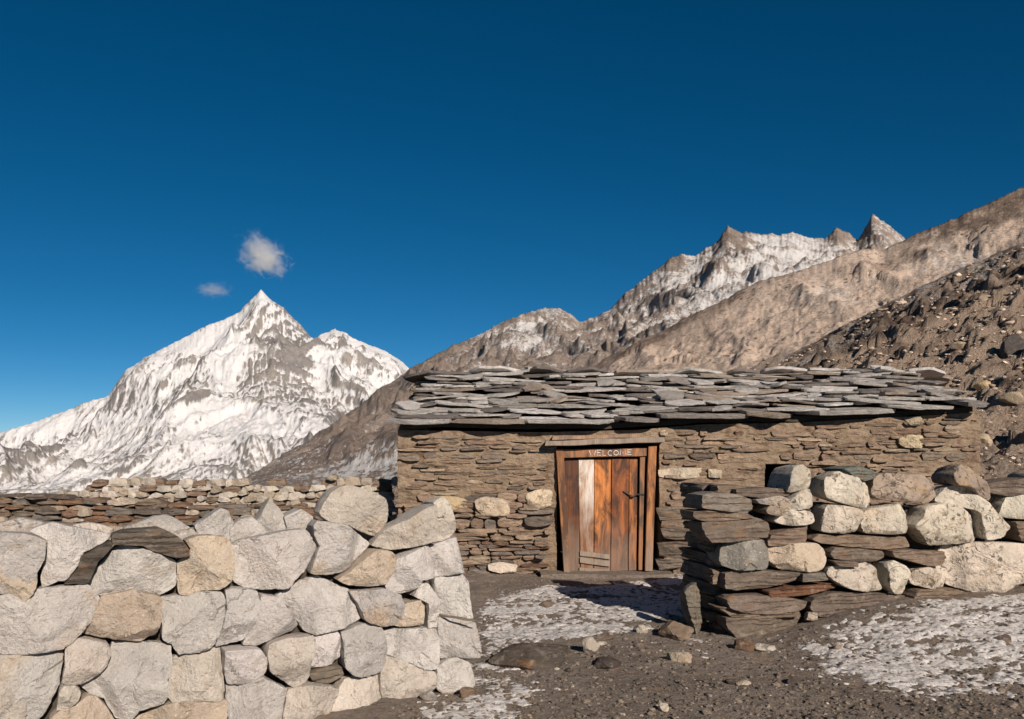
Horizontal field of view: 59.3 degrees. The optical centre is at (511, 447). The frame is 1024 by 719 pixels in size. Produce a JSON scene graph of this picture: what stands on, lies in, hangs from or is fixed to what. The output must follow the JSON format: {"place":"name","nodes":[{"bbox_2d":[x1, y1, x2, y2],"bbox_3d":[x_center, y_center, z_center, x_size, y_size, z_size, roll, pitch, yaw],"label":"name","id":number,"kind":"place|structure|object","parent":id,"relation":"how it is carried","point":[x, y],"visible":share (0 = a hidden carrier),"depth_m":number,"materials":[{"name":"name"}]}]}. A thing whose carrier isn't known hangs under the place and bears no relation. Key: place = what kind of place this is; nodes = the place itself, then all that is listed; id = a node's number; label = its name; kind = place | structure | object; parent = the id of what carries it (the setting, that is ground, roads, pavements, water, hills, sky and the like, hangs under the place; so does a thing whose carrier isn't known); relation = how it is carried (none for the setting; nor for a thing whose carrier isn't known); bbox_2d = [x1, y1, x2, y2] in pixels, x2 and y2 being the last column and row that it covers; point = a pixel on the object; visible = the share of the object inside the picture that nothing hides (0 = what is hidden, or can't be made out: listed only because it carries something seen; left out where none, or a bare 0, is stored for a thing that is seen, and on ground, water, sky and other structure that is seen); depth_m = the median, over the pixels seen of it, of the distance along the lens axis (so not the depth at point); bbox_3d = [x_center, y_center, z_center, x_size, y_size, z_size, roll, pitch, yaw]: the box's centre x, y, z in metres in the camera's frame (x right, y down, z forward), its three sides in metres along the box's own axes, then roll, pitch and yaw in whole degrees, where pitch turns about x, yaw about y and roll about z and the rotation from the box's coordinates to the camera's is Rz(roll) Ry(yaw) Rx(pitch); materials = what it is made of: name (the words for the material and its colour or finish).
{"place":"outdoors","nodes":[
{"label":"outdoors","id":0,"kind":"place"},
{"bbox_2d":[0,290,408,497],"bbox_3d":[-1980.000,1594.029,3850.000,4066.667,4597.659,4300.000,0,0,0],"label":"snow mountain","id":1,"kind":"structure","parent":0,"point":[259,380],"depth_m":3283.11,"materials":[{"name":"white snow"}]},
{"bbox_2d":[0,0,1023,431],"label":"sky","id":2,"kind":"structure","parent":0,"point":[411,180],"materials":[{"name":"blue"}]},
{"bbox_2d":[225,214,904,488],"bbox_3d":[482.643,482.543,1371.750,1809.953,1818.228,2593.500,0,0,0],"label":"rocky ridge","id":3,"kind":"structure","parent":0,"point":[360,441],"depth_m":902.60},
{"bbox_2d":[314,546,1023,718],"bbox_3d":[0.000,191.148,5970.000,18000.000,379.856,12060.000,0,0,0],"label":"ground","id":4,"kind":"structure","parent":0,"point":[481,589],"depth_m":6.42,"materials":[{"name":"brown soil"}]},
{"bbox_2d":[0,493,324,546],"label":"stone wall","id":5,"kind":"structure","parent":4,"relation":"on","point":[115,515],"depth_m":10.91,"materials":[{"name":"stone"}]},
{"bbox_2d":[11,475,397,522],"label":"stone wall","id":6,"kind":"structure","parent":4,"relation":"on","point":[217,492],"depth_m":12.16,"materials":[{"name":"stone"}]},
{"bbox_2d":[0,496,481,718],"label":"stone wall","id":7,"kind":"structure","parent":4,"relation":"on","point":[270,610],"depth_m":5.30,"materials":[{"name":"stone"}]},
{"bbox_2d":[111,526,189,558],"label":"slate slab","id":8,"kind":"structure","parent":7,"relation":"on","point":[160,540],"depth_m":5.00,"materials":[{"name":"brown stone"}]},
{"bbox_2d":[313,485,388,535],"bbox_3d":[-1.061,0.403,5.861,0.454,0.334,0.369,0,0,-25],"label":"boulder","id":9,"kind":"object","parent":7,"relation":"on","point":[362,510],"visible":1,"depth_m":5.72,"materials":[{"name":"stone"}]},
{"bbox_2d":[440,615,480,621],"bbox_3d":[-0.343,1.103,5.826,0.288,0.037,0.062,0,0,21],"label":"stick","id":10,"kind":"object","parent":7,"relation":"on","point":[450,616],"visible":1,"depth_m":5.80,"materials":[{"name":"wood"}]},
{"bbox_2d":[420,690,437,700],"bbox_3d":[-0.538,1.593,5.792,0.106,0.076,0.086,0,0,-32],"label":"rock","id":11,"kind":"object","parent":4,"relation":"on","point":[429,695],"visible":0.99,"depth_m":5.76,"materials":[{"name":"stone"}]},
{"bbox_2d":[459,687,474,697],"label":"rock","id":12,"kind":"object","parent":4,"relation":"on","point":[464,692],"visible":0.87,"depth_m":5.81,"materials":[{"name":"stone"}]},
{"bbox_2d":[391,662,560,718],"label":"snow","id":13,"kind":"structure","parent":4,"relation":"on","point":[500,703],"depth_m":5.64,"materials":[{"name":"white snow"}]},
{"bbox_2d":[488,642,568,669],"bbox_3d":[0.126,1.540,6.670,0.626,0.211,0.457,0,0,-11],"label":"rock","id":14,"kind":"object","parent":4,"relation":"on","point":[528,656],"visible":0.95,"depth_m":6.54,"materials":[{"name":"stone"}]},
{"bbox_2d":[582,637,599,652],"bbox_3d":[0.615,1.551,7.018,0.143,0.161,0.124,0,0,0],"label":"rock","id":15,"kind":"object","parent":4,"relation":"on","point":[590,644],"visible":0.87,"depth_m":6.98,"materials":[{"name":"stone"}]},
{"bbox_2d":[476,573,708,657],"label":"snow","id":16,"kind":"structure","parent":4,"relation":"on","point":[591,628],"depth_m":8.86,"materials":[{"name":"white snow"}]},
{"bbox_2d":[539,601,554,607],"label":"rock","id":17,"kind":"object","parent":16,"relation":"on","point":[547,604],"visible":0.99,"depth_m":9.04,"materials":[{"name":"stone"}]},
{"bbox_2d":[597,641,606,645],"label":"rock","id":18,"kind":"object","parent":4,"relation":"on","point":[601,643],"visible":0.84,"depth_m":7.26,"materials":[{"name":"beige stone"}]},
{"bbox_2d":[592,656,621,667],"bbox_3d":[0.698,1.567,6.572,0.211,0.086,0.193,0,0,30],"label":"rock","id":19,"kind":"object","parent":4,"relation":"on","point":[605,662],"visible":0.98,"depth_m":6.50,"materials":[{"name":"stone"}]},
{"bbox_2d":[633,642,644,646],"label":"rock","id":20,"kind":"object","parent":4,"relation":"on","point":[639,644],"visible":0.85,"depth_m":7.20,"materials":[{"name":"stone"}]},
{"bbox_2d":[635,625,647,632],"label":"rock","id":21,"kind":"object","parent":4,"relation":"on","point":[641,628],"visible":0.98,"depth_m":7.73,"materials":[{"name":"beige stone"}]},
{"bbox_2d":[658,703,668,711],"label":"rock","id":22,"kind":"object","parent":4,"relation":"on","point":[663,707],"visible":1,"depth_m":5.49,"materials":[{"name":"beige stone"}]},
{"bbox_2d":[658,621,693,640],"bbox_3d":[1.393,1.561,7.630,0.310,0.205,0.212,0,0,0],"label":"rock","id":23,"kind":"object","parent":4,"relation":"on","point":[675,630],"visible":0.98,"depth_m":7.58,"materials":[{"name":"stone"}]},
{"bbox_2d":[666,651,691,662],"bbox_3d":[1.241,1.567,6.657,0.188,0.123,0.139,0,0,0],"label":"rock","id":24,"kind":"object","parent":4,"relation":"on","point":[681,656],"visible":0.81,"depth_m":6.62,"materials":[{"name":"beige stone"}]},
{"bbox_2d":[387,365,987,578],"bbox_3d":[2.518,0.283,13.110,8.238,3.034,4.133,0,0,0],"label":"stone hut","id":25,"kind":"object","parent":4,"relation":"on","point":[517,470],"visible":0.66,"depth_m":11.41,"materials":[{"name":"stone"}]},
{"bbox_2d":[564,458,643,570],"bbox_3d":[1.164,0.855,11.410,1.010,1.456,0.120,0,0,0],"label":"door","id":26,"kind":"structure","parent":25,"relation":"in","point":[603,508],"depth_m":11.42,"materials":[{"name":"brown wood"}]},
{"bbox_2d":[679,582,701,633],"bbox_3d":[1.560,1.387,7.843,0.172,0.442,0.186,0,0,-18],"label":"leaning slab","id":27,"kind":"object","parent":4,"relation":"on","point":[690,600],"depth_m":7.79,"materials":[{"name":"stone"}]},
{"bbox_2d":[725,679,739,685],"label":"rock","id":28,"kind":"object","parent":4,"relation":"on","point":[731,681],"visible":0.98,"depth_m":6.06,"materials":[{"name":"stone"}]},
{"bbox_2d":[736,680,750,685],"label":"rock","id":29,"kind":"object","parent":4,"relation":"on","point":[743,683],"visible":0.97,"depth_m":6.03,"materials":[{"name":"stone"}]},
{"bbox_2d":[733,638,754,651],"bbox_3d":[1.854,1.585,7.184,0.182,0.138,0.124,0,0,0],"label":"rock","id":30,"kind":"object","parent":4,"relation":"on","point":[745,644],"visible":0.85,"depth_m":7.14,"materials":[{"name":"stone"}]},
{"bbox_2d":[754,643,775,651],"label":"rock","id":31,"kind":"object","parent":4,"relation":"on","point":[763,647],"visible":0.84,"depth_m":7.11,"materials":[{"name":"beige stone"}]},
{"bbox_2d":[787,676,801,684],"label":"rock","id":32,"kind":"object","parent":4,"relation":"on","point":[793,680],"visible":0.94,"depth_m":6.12,"materials":[{"name":"stone"}]},
{"bbox_2d":[804,612,817,619],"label":"stone","id":33,"kind":"object","parent":4,"relation":"on","point":[810,615],"visible":1,"depth_m":7.73,"materials":[{"name":"stone"}]},
{"bbox_2d":[679,464,1023,637],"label":"stone wall","id":34,"kind":"structure","parent":4,"relation":"on","point":[781,551],"depth_m":7.92,"materials":[{"name":"stone"}]},
{"bbox_2d":[769,593,1023,700],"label":"snow","id":35,"kind":"structure","parent":4,"relation":"on","point":[907,676],"depth_m":6.78,"materials":[{"name":"white snow"}]},
{"bbox_2d":[993,634,1011,642],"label":"rock","id":36,"kind":"object","parent":4,"relation":"on","point":[1006,637],"visible":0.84,"depth_m":6.72,"materials":[{"name":"stone"}]},
{"bbox_2d":[392,243,1023,562],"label":"hillside","id":37,"kind":"structure","parent":0,"point":[911,336],"depth_m":53.86,"materials":[{"name":"brown stone"}]},
{"bbox_2d":[748,246,1023,477],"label":"rubble","id":38,"kind":"object","parent":37,"relation":"on","point":[902,301],"visible":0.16,"depth_m":51.57,"materials":[{"name":"brown stone"}]},
{"bbox_2d":[948,341,965,349],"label":"boulder","id":39,"kind":"object","parent":37,"relation":"on","point":[958,345],"visible":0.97,"depth_m":46.64,"materials":[{"name":"stone"}]},
{"bbox_2d":[973,380,990,390],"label":"boulder","id":40,"kind":"object","parent":37,"relation":"on","point":[981,385],"visible":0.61,"depth_m":35.43,"materials":[{"name":"beige stone"}]},
{"bbox_2d":[978,294,990,301],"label":"boulder","id":41,"kind":"object","parent":37,"relation":"on","point":[984,297],"visible":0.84,"depth_m":57.51,"materials":[{"name":"stone"}]},
{"bbox_2d":[980,433,992,444],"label":"boulder","id":42,"kind":"object","parent":37,"relation":"on","point":[985,438],"visible":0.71,"depth_m":24.36,"materials":[{"name":"beige stone"}]},
{"bbox_2d":[998,392,1023,404],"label":"boulder","id":43,"kind":"object","parent":37,"relation":"on","point":[1016,398],"visible":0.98,"depth_m":31.62,"materials":[{"name":"stone"}]},
{"bbox_2d":[999,333,1023,358],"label":"boulder","id":44,"kind":"object","parent":37,"relation":"on","point":[1013,344],"visible":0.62,"depth_m":42.72,"materials":[{"name":"stone"}]},
{"bbox_2d":[592,186,1023,373],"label":"scree slope","id":45,"kind":"structure","parent":0,"point":[756,323],"depth_m":379.87,"materials":[{"name":"brown stone"}]}
]}

